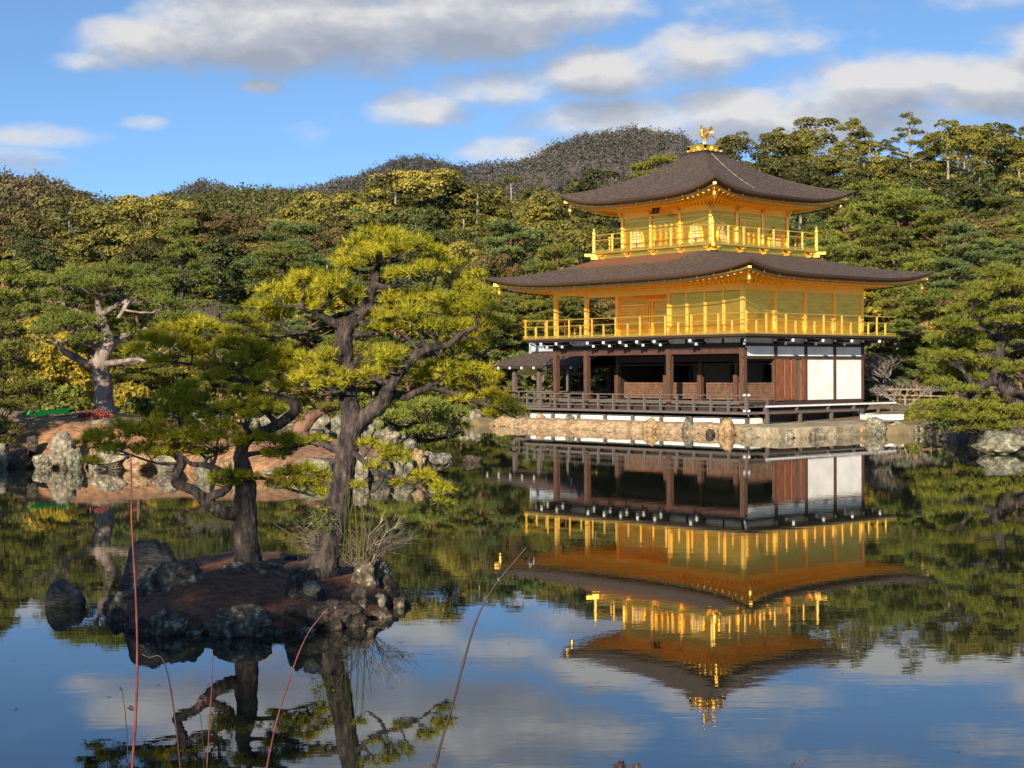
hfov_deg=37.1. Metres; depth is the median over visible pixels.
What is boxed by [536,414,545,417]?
boulder
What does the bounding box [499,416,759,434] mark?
stone embankment
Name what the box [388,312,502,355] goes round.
evergreen oak
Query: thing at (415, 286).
evergreen oak
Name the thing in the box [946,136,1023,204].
evergreen oak
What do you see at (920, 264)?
garden pine
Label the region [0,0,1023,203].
sky
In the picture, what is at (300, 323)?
garden pine
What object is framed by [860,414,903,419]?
white slab
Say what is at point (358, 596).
boulder
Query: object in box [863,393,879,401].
garden bush
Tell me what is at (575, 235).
evergreen oak
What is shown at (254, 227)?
evergreen oak
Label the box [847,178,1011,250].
evergreen oak
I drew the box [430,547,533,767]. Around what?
bare shoot
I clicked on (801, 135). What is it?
evergreen oak
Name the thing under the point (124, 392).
garden bush
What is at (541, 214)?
evergreen oak
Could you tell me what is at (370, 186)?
cypress
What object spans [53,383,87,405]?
garden bush
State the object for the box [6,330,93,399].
evergreen oak
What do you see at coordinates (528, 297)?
garden pine
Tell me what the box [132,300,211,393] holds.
garden pine
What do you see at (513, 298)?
garden pine
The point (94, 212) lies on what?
evergreen oak
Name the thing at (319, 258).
garden pine
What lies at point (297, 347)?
evergreen oak
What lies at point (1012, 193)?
evergreen oak
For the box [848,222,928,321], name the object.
garden pine
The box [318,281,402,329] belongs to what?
evergreen oak
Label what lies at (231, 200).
hill wood
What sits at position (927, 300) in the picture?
garden pine
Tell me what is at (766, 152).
cypress
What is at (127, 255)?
evergreen oak
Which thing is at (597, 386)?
undergrowth
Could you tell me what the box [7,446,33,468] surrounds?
boulder
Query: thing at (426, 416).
creeping pine
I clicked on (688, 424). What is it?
boulder
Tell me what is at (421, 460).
boulder
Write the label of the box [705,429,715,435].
boulder
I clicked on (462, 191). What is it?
cypress
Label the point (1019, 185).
evergreen oak
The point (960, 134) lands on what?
tall cypress
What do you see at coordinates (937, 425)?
shore planting
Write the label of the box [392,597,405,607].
edging stone
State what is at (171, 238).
evergreen oak
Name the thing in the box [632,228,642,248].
flame window
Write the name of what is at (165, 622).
boulder
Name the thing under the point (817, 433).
boulder
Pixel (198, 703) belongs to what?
bare shoot
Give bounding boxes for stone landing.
[740,420,900,437]
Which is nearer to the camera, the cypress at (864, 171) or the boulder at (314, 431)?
the boulder at (314, 431)
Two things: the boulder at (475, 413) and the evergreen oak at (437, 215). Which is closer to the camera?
the boulder at (475, 413)
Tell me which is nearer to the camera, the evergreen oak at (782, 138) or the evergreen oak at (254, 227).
the evergreen oak at (254, 227)
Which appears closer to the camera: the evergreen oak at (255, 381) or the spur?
the evergreen oak at (255, 381)
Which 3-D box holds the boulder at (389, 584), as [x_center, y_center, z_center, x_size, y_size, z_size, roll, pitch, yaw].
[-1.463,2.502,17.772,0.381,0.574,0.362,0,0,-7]
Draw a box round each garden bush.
[10,375,53,408]
[22,341,66,380]
[33,393,94,411]
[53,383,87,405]
[113,380,152,406]
[120,396,167,418]
[219,389,271,406]
[281,397,316,413]
[336,396,368,413]
[443,386,492,411]
[495,405,516,416]
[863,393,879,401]
[903,406,922,420]
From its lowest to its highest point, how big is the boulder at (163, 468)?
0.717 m
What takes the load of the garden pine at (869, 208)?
on the ground at (950, 436)
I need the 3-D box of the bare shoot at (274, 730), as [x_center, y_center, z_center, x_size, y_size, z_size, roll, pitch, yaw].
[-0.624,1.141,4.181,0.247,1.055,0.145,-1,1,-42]
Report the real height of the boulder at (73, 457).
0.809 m
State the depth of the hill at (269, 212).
315.48 m
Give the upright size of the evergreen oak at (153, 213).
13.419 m
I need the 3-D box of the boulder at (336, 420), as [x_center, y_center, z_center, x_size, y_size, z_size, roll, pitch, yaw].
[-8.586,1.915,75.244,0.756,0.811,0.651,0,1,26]
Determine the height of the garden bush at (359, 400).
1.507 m
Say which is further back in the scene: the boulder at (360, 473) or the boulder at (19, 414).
the boulder at (19, 414)
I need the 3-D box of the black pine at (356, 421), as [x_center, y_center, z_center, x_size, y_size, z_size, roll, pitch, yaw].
[-1.586,0.262,17.796,3.663,4.426,1.642,0,0,4]
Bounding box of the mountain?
[156,123,734,201]
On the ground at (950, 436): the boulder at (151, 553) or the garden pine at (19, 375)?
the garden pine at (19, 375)
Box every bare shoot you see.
[119,687,133,767]
[130,455,138,767]
[141,653,181,767]
[194,691,207,763]
[206,649,212,767]
[264,606,335,767]
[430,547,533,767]
[613,759,640,767]
[791,757,808,767]
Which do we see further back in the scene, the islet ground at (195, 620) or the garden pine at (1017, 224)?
the garden pine at (1017, 224)
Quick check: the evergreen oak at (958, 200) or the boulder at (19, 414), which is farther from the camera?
the evergreen oak at (958, 200)
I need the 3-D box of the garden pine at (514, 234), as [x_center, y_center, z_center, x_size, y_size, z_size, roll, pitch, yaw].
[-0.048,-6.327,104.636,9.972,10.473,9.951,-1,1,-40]
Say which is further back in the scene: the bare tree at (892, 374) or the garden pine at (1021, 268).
the garden pine at (1021, 268)
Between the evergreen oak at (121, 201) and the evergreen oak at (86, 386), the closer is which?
the evergreen oak at (86, 386)
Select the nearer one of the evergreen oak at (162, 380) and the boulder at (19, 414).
the boulder at (19, 414)
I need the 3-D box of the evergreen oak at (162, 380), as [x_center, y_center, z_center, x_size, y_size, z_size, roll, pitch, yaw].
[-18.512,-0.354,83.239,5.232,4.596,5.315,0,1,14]
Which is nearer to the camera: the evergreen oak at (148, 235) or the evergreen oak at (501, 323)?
the evergreen oak at (501, 323)
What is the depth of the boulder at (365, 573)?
17.48 m
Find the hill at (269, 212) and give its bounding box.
[201,201,615,241]
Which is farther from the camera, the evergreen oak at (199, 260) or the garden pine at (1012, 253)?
the evergreen oak at (199, 260)
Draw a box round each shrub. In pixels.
[77,408,115,419]
[273,498,429,567]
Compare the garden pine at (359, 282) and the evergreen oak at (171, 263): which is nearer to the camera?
the garden pine at (359, 282)
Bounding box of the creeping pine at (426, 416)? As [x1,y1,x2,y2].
[363,394,474,452]
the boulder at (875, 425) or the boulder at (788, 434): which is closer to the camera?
the boulder at (788, 434)
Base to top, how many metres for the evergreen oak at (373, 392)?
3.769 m
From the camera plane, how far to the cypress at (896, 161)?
180.40 m
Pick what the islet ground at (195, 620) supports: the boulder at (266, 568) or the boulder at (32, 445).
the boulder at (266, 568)
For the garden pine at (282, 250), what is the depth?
91.08 m
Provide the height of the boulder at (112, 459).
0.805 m
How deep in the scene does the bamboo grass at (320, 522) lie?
17.52 m
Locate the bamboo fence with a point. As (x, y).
(900, 399)
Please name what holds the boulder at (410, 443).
on the island ground at (44, 430)
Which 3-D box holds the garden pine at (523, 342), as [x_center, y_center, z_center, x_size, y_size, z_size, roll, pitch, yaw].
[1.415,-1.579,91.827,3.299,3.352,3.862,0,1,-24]
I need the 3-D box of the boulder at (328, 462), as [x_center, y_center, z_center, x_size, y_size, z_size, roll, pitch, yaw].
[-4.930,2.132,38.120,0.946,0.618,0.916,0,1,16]
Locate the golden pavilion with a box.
[486,125,934,423]
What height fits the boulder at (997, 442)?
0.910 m
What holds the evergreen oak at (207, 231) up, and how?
on the ground at (950, 436)
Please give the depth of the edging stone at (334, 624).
15.79 m
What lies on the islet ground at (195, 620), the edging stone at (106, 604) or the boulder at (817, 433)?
the edging stone at (106, 604)
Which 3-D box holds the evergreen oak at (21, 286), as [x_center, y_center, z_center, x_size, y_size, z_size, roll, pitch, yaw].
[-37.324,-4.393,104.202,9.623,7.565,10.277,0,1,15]
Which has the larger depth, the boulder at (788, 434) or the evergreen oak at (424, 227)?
the evergreen oak at (424, 227)
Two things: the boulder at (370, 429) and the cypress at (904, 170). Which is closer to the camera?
the boulder at (370, 429)
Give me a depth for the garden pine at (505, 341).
87.59 m
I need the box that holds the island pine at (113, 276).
[25,259,204,414]
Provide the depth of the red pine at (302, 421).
46.77 m
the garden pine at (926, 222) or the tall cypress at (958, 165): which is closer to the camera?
the garden pine at (926, 222)
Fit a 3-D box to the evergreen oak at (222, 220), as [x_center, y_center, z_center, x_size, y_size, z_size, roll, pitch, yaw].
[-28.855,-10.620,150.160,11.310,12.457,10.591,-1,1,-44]
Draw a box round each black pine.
[70,311,333,562]
[221,219,532,578]
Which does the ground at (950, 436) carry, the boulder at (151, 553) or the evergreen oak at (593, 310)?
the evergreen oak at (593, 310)
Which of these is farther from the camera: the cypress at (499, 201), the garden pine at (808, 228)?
the cypress at (499, 201)
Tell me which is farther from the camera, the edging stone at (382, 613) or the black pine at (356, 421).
the black pine at (356, 421)
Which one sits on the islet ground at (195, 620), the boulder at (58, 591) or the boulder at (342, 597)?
the boulder at (342, 597)
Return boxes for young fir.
[150,219,221,376]
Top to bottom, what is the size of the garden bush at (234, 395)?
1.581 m
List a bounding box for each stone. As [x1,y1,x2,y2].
[103,595,113,609]
[106,607,126,621]
[127,617,147,631]
[139,622,151,632]
[183,627,203,635]
[260,625,273,634]
[270,627,285,634]
[292,625,313,633]
[296,625,315,633]
[303,581,321,596]
[328,617,342,630]
[369,607,393,618]
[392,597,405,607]
[399,593,411,605]
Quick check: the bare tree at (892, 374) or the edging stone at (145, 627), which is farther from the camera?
the bare tree at (892, 374)
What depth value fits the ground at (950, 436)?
71.80 m
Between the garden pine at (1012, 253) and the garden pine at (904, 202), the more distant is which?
the garden pine at (904, 202)
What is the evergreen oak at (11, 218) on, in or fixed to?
on the ground at (950, 436)
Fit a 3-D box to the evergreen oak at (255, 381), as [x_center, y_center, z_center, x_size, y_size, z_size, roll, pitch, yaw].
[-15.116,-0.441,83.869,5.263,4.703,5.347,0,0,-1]
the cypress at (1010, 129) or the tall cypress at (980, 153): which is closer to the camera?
the cypress at (1010, 129)
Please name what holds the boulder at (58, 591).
in the pond water
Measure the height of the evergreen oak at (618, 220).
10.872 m
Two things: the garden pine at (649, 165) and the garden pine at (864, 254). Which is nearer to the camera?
the garden pine at (864, 254)
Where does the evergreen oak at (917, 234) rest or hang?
on the ground at (950, 436)
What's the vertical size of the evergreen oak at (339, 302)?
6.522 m
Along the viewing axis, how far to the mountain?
860.93 m
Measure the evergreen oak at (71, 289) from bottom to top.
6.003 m
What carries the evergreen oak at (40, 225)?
on the ground at (950, 436)
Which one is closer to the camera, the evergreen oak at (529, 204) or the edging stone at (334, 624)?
the edging stone at (334, 624)
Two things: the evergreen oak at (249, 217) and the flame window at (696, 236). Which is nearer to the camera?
the flame window at (696, 236)
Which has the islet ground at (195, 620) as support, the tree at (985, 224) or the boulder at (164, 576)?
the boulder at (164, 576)
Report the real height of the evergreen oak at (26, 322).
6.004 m
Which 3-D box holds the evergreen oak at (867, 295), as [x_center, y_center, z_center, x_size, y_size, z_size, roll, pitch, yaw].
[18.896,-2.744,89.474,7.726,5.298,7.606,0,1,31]
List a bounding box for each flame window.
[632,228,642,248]
[688,222,702,243]
[717,222,729,242]
[769,227,780,246]
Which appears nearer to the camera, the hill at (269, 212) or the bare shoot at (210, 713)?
the bare shoot at (210, 713)
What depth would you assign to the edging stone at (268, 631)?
15.56 m
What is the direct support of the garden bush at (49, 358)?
on the ground at (950, 436)
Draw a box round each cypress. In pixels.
[34,205,90,238]
[142,205,177,272]
[284,206,327,253]
[293,210,315,238]
[325,190,362,245]
[333,192,404,230]
[359,182,391,228]
[361,171,429,230]
[414,183,475,236]
[415,198,456,235]
[444,209,486,251]
[445,184,495,225]
[445,187,498,237]
[472,182,511,226]
[478,177,539,242]
[513,185,558,244]
[514,192,564,244]
[556,181,585,229]
[576,210,618,250]
[759,141,802,217]
[849,157,879,203]
[851,142,891,189]
[875,137,911,188]
[892,157,932,196]
[907,144,949,212]
[917,119,976,199]
[936,145,969,176]
[944,124,990,185]
[949,148,971,176]
[956,150,987,184]
[958,129,994,185]
[971,122,1015,171]
[976,123,1023,208]
[996,126,1023,193]
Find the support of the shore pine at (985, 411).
on the ground at (950, 436)
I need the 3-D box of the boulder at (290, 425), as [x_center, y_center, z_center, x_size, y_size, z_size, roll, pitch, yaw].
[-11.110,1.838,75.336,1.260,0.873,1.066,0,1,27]
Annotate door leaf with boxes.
[784,359,789,399]
[790,359,796,399]
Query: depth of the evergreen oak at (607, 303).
92.00 m
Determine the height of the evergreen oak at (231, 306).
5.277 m
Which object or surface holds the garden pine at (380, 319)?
on the ground at (950, 436)
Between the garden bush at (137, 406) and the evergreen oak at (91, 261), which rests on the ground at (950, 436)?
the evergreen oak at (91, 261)
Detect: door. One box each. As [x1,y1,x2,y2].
[652,219,677,246]
[739,218,760,245]
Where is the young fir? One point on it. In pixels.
(181, 250)
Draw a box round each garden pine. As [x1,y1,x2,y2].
[0,260,79,351]
[13,352,54,410]
[16,270,69,329]
[48,326,92,385]
[86,352,142,410]
[90,331,139,384]
[95,262,188,383]
[110,293,154,367]
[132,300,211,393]
[188,325,250,400]
[218,242,334,377]
[222,219,334,324]
[227,313,298,393]
[258,356,312,405]
[266,252,351,346]
[271,289,338,390]
[318,302,389,392]
[321,354,376,399]
[334,238,406,340]
[354,298,403,342]
[365,301,436,389]
[385,357,440,405]
[402,330,443,386]
[407,283,475,385]
[420,315,502,394]
[433,370,489,408]
[446,217,570,319]
[448,282,528,388]
[486,293,534,362]
[503,241,595,349]
[504,332,542,380]
[507,293,550,371]
[517,296,589,388]
[576,307,612,334]
[618,153,676,231]
[793,209,904,267]
[796,225,842,262]
[803,235,862,266]
[825,178,930,262]
[835,188,981,284]
[838,244,911,360]
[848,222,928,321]
[864,250,971,332]
[864,286,922,392]
[867,286,992,394]
[868,234,921,264]
[881,268,939,304]
[881,325,950,398]
[897,208,985,276]
[907,288,961,355]
[911,256,980,341]
[912,313,995,396]
[927,219,1011,288]
[937,248,991,287]
[948,239,985,261]
[960,262,1017,340]
[970,194,1023,249]
[974,210,1023,268]
[975,303,1023,376]
[980,276,1023,388]
[986,238,1023,290]
[1013,251,1023,304]
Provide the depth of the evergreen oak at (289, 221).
158.78 m
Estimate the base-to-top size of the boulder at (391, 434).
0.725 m
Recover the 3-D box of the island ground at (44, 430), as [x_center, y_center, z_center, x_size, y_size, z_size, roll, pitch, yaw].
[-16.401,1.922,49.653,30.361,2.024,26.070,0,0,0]
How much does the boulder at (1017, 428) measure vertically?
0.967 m
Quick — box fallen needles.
[130,550,392,626]
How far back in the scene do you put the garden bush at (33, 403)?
62.48 m
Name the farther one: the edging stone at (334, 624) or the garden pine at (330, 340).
the garden pine at (330, 340)
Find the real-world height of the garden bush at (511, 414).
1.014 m
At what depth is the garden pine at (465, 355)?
79.84 m
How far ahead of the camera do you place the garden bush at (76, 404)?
52.81 m
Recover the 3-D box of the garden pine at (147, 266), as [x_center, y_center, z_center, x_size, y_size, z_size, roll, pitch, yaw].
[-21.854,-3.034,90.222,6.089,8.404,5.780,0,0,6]
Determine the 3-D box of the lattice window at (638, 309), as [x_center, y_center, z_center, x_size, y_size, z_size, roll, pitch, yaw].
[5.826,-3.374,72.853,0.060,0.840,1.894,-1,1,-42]
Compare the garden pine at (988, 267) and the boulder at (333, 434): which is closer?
the boulder at (333, 434)
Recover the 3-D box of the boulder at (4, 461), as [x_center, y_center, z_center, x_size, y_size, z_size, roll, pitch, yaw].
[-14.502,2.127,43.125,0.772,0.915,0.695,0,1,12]
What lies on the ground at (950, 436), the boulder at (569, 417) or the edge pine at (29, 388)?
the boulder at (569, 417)
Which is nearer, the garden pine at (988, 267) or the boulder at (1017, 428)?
the boulder at (1017, 428)
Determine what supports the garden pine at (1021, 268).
on the ground at (950, 436)
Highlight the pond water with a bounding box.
[0,425,1023,767]
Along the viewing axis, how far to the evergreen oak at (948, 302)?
82.99 m
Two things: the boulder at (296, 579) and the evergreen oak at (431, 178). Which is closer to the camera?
the boulder at (296, 579)
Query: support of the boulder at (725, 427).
in the pond water
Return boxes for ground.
[0,410,435,479]
[114,239,1023,448]
[124,551,390,632]
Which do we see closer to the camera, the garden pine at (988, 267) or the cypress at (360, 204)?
the garden pine at (988, 267)
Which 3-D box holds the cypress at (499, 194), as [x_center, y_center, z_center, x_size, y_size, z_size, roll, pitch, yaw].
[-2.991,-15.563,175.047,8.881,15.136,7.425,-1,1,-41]
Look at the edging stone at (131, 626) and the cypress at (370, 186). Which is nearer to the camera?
the edging stone at (131, 626)
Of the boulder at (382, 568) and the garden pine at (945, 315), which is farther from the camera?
the garden pine at (945, 315)
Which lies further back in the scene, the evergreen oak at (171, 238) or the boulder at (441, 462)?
the evergreen oak at (171, 238)
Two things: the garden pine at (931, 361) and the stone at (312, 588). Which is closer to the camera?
the stone at (312, 588)
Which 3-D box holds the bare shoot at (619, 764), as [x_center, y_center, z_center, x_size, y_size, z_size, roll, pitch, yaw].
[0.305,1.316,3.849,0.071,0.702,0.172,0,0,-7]
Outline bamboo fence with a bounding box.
[868,388,948,401]
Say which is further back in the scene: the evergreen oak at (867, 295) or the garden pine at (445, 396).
the evergreen oak at (867, 295)
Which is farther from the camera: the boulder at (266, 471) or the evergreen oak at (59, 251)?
the evergreen oak at (59, 251)
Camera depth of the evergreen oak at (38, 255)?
110.53 m
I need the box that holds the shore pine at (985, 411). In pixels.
[909,262,1023,438]
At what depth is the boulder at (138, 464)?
41.73 m
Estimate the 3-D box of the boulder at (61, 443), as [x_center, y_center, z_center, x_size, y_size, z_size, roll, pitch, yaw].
[-12.660,1.948,43.005,0.752,1.204,0.679,0,1,-16]
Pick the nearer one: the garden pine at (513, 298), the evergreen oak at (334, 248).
the garden pine at (513, 298)
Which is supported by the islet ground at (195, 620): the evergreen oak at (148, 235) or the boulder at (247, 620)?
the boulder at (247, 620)
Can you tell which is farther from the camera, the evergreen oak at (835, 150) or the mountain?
the mountain
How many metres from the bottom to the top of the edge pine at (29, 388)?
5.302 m
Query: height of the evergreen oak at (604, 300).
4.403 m
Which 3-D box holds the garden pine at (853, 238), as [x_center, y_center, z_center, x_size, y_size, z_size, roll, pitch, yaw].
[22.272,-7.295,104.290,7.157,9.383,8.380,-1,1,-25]
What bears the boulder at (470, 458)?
in the pond water
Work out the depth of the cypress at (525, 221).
169.05 m
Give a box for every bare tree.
[182,296,253,374]
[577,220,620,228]
[864,347,901,400]
[864,380,940,404]
[868,360,924,397]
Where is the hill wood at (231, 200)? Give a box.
[41,180,617,248]
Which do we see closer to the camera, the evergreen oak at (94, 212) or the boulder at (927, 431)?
the boulder at (927, 431)
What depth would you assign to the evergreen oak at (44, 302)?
96.11 m
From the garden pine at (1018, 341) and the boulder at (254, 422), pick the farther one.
the garden pine at (1018, 341)
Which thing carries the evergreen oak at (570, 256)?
on the ground at (950, 436)
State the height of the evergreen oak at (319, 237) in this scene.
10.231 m
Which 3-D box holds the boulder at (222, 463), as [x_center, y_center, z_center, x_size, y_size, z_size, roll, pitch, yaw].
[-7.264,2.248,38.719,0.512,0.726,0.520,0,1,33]
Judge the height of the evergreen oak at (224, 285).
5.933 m
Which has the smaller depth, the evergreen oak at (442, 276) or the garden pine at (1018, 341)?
the garden pine at (1018, 341)
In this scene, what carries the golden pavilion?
on the ground at (950, 436)
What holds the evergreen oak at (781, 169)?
on the ground at (950, 436)
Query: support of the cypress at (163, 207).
on the ground at (950, 436)
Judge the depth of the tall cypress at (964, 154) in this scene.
200.87 m
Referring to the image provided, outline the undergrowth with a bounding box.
[22,231,1022,415]
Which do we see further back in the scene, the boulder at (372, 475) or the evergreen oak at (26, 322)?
the evergreen oak at (26, 322)
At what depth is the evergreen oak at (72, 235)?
134.40 m
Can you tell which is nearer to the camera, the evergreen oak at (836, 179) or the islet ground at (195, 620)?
the islet ground at (195, 620)
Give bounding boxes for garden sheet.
[26,407,75,416]
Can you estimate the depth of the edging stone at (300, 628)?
15.65 m
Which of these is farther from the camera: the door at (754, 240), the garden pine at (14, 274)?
the garden pine at (14, 274)
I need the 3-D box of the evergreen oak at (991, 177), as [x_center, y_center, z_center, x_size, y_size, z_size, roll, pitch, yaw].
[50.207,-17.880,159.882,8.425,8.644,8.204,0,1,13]
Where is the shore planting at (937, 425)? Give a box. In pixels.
[917,394,1023,432]
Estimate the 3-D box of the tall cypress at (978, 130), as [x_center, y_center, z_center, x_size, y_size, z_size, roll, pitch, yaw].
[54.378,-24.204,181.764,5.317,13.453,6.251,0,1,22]
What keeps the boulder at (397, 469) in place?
in the pond water
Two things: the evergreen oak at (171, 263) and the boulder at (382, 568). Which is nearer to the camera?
the boulder at (382, 568)
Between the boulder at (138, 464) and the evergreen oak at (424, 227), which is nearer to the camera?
the boulder at (138, 464)
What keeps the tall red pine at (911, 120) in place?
on the ground at (950, 436)
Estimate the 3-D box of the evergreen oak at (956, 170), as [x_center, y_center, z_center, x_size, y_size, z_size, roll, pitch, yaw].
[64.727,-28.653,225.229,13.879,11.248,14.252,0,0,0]
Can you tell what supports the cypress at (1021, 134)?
on the ground at (950, 436)
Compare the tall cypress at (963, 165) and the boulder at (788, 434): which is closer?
the boulder at (788, 434)
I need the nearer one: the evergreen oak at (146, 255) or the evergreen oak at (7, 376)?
the evergreen oak at (7, 376)
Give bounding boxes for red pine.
[265,339,410,435]
[834,117,878,160]
[884,111,936,169]
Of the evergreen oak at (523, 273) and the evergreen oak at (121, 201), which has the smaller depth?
the evergreen oak at (523, 273)
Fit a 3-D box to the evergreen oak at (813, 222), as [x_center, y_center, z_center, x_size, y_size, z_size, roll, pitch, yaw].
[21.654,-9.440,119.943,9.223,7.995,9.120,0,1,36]
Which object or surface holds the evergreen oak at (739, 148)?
on the ground at (950, 436)
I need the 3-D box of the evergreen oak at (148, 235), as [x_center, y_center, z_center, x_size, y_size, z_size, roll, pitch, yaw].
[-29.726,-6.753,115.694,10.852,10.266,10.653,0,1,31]
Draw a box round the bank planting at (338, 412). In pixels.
[1,391,484,417]
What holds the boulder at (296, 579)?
on the islet ground at (195, 620)
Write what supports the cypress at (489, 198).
on the ground at (950, 436)
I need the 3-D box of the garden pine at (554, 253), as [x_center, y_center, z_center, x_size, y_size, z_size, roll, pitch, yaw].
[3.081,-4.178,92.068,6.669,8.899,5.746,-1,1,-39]
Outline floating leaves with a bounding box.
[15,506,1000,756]
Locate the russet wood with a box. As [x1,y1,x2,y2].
[0,165,162,275]
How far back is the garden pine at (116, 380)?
77.29 m
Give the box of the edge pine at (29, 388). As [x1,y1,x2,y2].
[0,290,57,446]
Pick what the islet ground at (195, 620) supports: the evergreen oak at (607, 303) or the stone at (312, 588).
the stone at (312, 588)
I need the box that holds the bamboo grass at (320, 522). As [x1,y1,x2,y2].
[307,486,370,560]
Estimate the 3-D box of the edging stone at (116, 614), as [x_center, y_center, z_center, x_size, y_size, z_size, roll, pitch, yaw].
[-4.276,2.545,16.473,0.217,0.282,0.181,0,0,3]
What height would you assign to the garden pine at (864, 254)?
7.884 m
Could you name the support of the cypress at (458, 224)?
on the ground at (950, 436)
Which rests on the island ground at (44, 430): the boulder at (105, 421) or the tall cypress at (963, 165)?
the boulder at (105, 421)
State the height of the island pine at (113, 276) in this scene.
5.282 m
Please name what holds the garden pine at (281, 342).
on the ground at (950, 436)
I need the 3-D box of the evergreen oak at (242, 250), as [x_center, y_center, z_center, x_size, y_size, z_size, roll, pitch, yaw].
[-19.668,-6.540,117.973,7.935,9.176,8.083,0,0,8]
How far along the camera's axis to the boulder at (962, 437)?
53.41 m
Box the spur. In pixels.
[0,192,147,270]
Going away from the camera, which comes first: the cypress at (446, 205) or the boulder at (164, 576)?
the boulder at (164, 576)
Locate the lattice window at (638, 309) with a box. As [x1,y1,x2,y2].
[619,304,647,322]
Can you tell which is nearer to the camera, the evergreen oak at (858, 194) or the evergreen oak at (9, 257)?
the evergreen oak at (9, 257)
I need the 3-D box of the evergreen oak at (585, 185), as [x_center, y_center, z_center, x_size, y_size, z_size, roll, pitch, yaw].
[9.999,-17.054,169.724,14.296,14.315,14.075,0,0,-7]
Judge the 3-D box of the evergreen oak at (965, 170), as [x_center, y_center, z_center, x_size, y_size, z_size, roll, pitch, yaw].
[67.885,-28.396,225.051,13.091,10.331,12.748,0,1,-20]
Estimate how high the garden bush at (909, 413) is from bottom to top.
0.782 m
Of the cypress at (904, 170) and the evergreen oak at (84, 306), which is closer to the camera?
the evergreen oak at (84, 306)
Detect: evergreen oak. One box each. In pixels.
[0,196,139,310]
[0,209,70,283]
[0,210,48,245]
[0,238,78,312]
[0,239,19,255]
[0,242,117,261]
[0,270,43,321]
[0,316,91,409]
[0,329,91,389]
[2,215,67,250]
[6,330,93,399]
[7,287,81,363]
[8,248,105,331]
[10,230,55,287]
[28,238,103,311]
[34,297,135,355]
[51,232,70,239]
[62,226,184,331]
[64,286,130,343]
[66,215,130,262]
[79,205,176,270]
[83,235,229,285]
[86,260,107,331]
[100,194,207,274]
[112,242,213,342]
[114,286,190,349]
[120,206,225,270]
[130,337,215,392]
[142,250,185,289]
[143,236,266,322]
[144,303,256,372]
[152,247,245,323]
[163,229,256,266]
[189,213,253,298]
[191,283,254,333]
[193,333,264,390]
[194,253,247,296]
[211,212,276,250]
[215,241,309,294]
[220,220,296,267]
[250,218,326,269]
[278,191,372,240]
[280,227,364,290]
[282,295,375,347]
[284,343,319,381]
[310,215,367,274]
[318,231,414,279]
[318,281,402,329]
[321,253,416,291]
[334,168,507,241]
[339,207,449,235]
[361,344,423,397]
[363,247,476,290]
[367,210,438,242]
[379,278,451,339]
[380,252,448,340]
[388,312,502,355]
[390,207,479,276]
[401,229,500,301]
[415,225,467,279]
[423,273,497,317]
[428,240,531,333]
[453,253,527,357]
[457,247,545,276]
[462,338,535,379]
[467,300,552,347]
[479,225,534,257]
[484,220,608,305]
[488,261,571,352]
[493,302,614,368]
[512,190,615,243]
[515,206,582,255]
[529,223,620,298]
[538,169,635,247]
[539,244,609,318]
[542,331,607,385]
[562,298,614,332]
[583,215,620,253]
[593,299,614,332]
[713,131,808,219]
[721,140,822,244]
[760,116,883,215]
[760,157,833,245]
[779,170,864,244]
[784,135,845,220]
[789,212,828,246]
[790,174,894,238]
[803,146,849,185]
[811,141,863,198]
[836,258,882,305]
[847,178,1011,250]
[864,291,893,347]
[864,306,964,393]
[884,226,933,263]
[889,149,975,194]
[892,177,960,219]
[923,152,983,208]
[923,289,1023,357]
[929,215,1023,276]
[938,184,975,232]
[943,157,997,209]
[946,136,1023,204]
[960,173,1015,227]
[966,179,1023,238]
[983,209,1023,251]
[995,157,1023,233]
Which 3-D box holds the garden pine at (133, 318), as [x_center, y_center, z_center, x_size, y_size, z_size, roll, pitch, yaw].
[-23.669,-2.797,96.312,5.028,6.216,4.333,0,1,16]
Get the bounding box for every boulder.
[0,408,11,415]
[0,443,10,468]
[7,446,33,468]
[13,410,29,416]
[27,435,37,456]
[32,453,53,468]
[45,578,77,606]
[50,432,75,468]
[66,447,83,469]
[68,589,85,607]
[83,418,120,423]
[87,449,128,469]
[108,560,204,611]
[118,539,177,590]
[122,452,152,470]
[149,608,189,635]
[153,453,176,471]
[194,454,211,476]
[200,603,273,636]
[217,458,233,468]
[221,561,291,574]
[243,417,258,426]
[259,414,271,425]
[262,465,285,474]
[277,412,293,426]
[283,555,300,561]
[284,598,367,629]
[285,568,325,602]
[297,457,333,477]
[309,429,327,435]
[313,414,330,425]
[328,431,337,438]
[330,415,340,425]
[337,594,349,600]
[350,586,366,607]
[351,559,379,588]
[355,452,368,479]
[361,423,375,438]
[368,456,390,478]
[371,558,392,577]
[375,593,386,607]
[378,574,399,602]
[379,426,402,447]
[389,452,413,476]
[403,438,415,449]
[411,447,426,470]
[424,450,452,471]
[462,454,483,462]
[467,409,483,422]
[489,416,509,425]
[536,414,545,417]
[565,415,574,420]
[642,417,659,431]
[681,418,693,432]
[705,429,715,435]
[717,418,735,434]
[783,430,794,438]
[808,428,824,437]
[864,417,886,434]
[890,421,902,424]
[913,424,923,434]
[924,424,940,435]
[956,423,982,444]
[976,430,1023,453]
[1008,423,1023,435]
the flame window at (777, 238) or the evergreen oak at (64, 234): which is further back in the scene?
the evergreen oak at (64, 234)
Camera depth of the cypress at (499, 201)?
176.06 m
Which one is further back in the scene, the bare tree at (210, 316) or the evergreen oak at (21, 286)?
the evergreen oak at (21, 286)
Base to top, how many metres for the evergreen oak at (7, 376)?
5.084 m
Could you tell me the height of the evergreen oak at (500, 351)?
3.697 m
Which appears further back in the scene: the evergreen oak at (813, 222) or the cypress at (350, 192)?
the cypress at (350, 192)
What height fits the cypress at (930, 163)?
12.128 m
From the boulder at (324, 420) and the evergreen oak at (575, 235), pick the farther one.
the evergreen oak at (575, 235)

